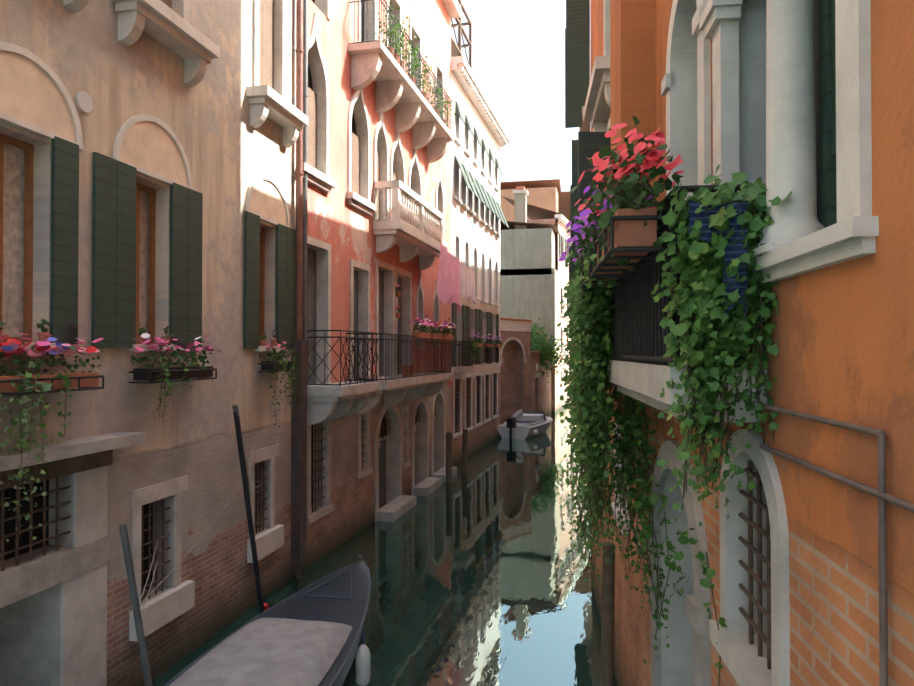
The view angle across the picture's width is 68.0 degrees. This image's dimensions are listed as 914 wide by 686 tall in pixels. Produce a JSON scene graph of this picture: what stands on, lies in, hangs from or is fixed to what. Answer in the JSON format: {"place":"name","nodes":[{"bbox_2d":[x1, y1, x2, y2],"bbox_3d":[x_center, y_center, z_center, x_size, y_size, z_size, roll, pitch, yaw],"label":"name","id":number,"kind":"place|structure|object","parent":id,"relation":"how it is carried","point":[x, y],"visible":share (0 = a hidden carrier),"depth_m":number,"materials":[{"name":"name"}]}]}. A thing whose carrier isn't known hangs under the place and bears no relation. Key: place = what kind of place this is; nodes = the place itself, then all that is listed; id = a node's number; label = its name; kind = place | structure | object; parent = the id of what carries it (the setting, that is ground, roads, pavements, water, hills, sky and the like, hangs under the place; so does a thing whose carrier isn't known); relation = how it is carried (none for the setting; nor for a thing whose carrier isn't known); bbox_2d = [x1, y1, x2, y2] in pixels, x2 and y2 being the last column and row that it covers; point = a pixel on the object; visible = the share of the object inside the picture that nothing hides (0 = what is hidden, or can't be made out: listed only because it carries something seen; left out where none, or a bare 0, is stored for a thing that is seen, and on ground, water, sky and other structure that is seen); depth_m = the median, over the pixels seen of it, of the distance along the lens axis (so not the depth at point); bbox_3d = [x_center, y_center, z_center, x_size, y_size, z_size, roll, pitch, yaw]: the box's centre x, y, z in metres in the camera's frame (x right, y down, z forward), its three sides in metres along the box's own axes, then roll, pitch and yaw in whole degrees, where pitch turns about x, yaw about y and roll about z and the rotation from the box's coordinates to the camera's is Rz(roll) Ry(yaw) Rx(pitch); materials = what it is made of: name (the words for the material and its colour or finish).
{"place":"outdoors","nodes":[
{"label":"outdoors","id":0,"kind":"place"},
{"bbox_2d":[152,406,617,685],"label":"water surface","id":1,"kind":"object","parent":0,"point":[474,582],"depth_m":11.84,"materials":[{"name":"green liquid"}]},
{"bbox_2d":[0,0,307,685],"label":"cream building","id":2,"kind":"structure","parent":1,"relation":"on","point":[151,167],"depth_m":8.27,"materials":[{"name":"paint"}]},
{"bbox_2d":[0,318,298,541],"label":"flowering plants","id":3,"kind":"object","parent":2,"relation":"attached to","point":[9,347],"visible":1,"depth_m":6.51,"materials":[{"name":"green plant"}]},
{"bbox_2d":[119,405,268,685],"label":"mooring poles","id":4,"kind":"object","parent":1,"relation":"on","point":[135,600],"visible":0.98,"depth_m":7.61,"materials":[{"name":"grey wood"}]},
{"bbox_2d":[164,555,370,685],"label":"boat","id":5,"kind":"object","parent":1,"relation":"on","point":[309,635],"visible":1,"depth_m":7.79,"materials":[{"name":"grey"}]},
{"bbox_2d":[301,0,477,571],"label":"pink building","id":6,"kind":"structure","parent":1,"relation":"on","point":[378,137],"depth_m":15.71,"materials":[{"name":"paint"}]},
{"bbox_2d":[372,2,456,339],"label":"balcony plants","id":7,"kind":"object","parent":6,"relation":"on","point":[423,324],"visible":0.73,"depth_m":17.45,"materials":[{"name":"green plant"}]},
{"bbox_2d":[437,242,475,313],"bbox_3d":[0.078,-1.847,21.045,0.234,1.910,4.601,0,-1,14],"label":"laundry","id":8,"kind":"object","parent":6,"relation":"hanging from","point":[455,277],"visible":1,"depth_m":20.45,"materials":[{"name":"pink fabric"}]},
{"bbox_2d":[498,409,552,439],"bbox_3d":[3.472,3.910,33.013,1.977,1.479,4.877,0,-1,23],"label":"white motor boat","id":9,"kind":"object","parent":1,"relation":"on","point":[521,424],"visible":1,"depth_m":31.67,"materials":[{"name":"white plastic"}]},
{"bbox_2d":[572,0,913,685],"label":"orange building","id":10,"kind":"structure","parent":1,"relation":"on","point":[807,545],"depth_m":2.84,"materials":[{"name":"orange paint"}]},
{"bbox_2d":[556,116,791,685],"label":"hanging plants","id":11,"kind":"object","parent":10,"relation":"attached to","point":[715,341],"visible":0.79,"depth_m":3.12,"materials":[{"name":"green plant"}]},
{"bbox_2d":[689,199,747,316],"bbox_3d":[1.125,-0.362,2.910,0.240,0.523,0.040,0,-1,6],"label":"cloth on railing","id":12,"kind":"object","parent":10,"relation":"attached to","point":[736,250],"visible":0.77,"depth_m":2.90,"materials":[{"name":"blue fabric"}]},
{"bbox_2d":[451,0,509,465],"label":"white building","id":13,"kind":"structure","parent":0,"point":[480,134],"depth_m":27.02,"materials":[{"name":"white paint"}]},
{"bbox_2d":[463,332,505,362],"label":"potted flowers","id":14,"kind":"object","parent":13,"relation":"attached to","point":[497,340],"visible":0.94,"depth_m":26.61,"materials":[{"name":"plant"}]},
{"bbox_2d":[451,0,590,191],"label":"sky","id":15,"kind":"structure","parent":0,"point":[518,46],"materials":[{"name":"white"}]},
{"bbox_2d":[500,179,573,424],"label":"buildings","id":16,"kind":"structure","parent":0,"point":[534,275],"depth_m":44.06,"materials":[{"name":"paint"}]},
{"bbox_2d":[531,317,564,384],"bbox_3d":[4.387,-1.535,40.947,4.972,8.189,11.969,0,-1,29],"label":"foliage","id":17,"kind":"object","parent":16,"relation":"on","point":[546,349],"visible":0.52,"depth_m":39.96,"materials":[{"name":"green plant"}]},
{"bbox_2d":[565,0,590,285],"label":"shutter","id":18,"kind":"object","parent":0,"point":[577,51],"depth_m":12.88,"materials":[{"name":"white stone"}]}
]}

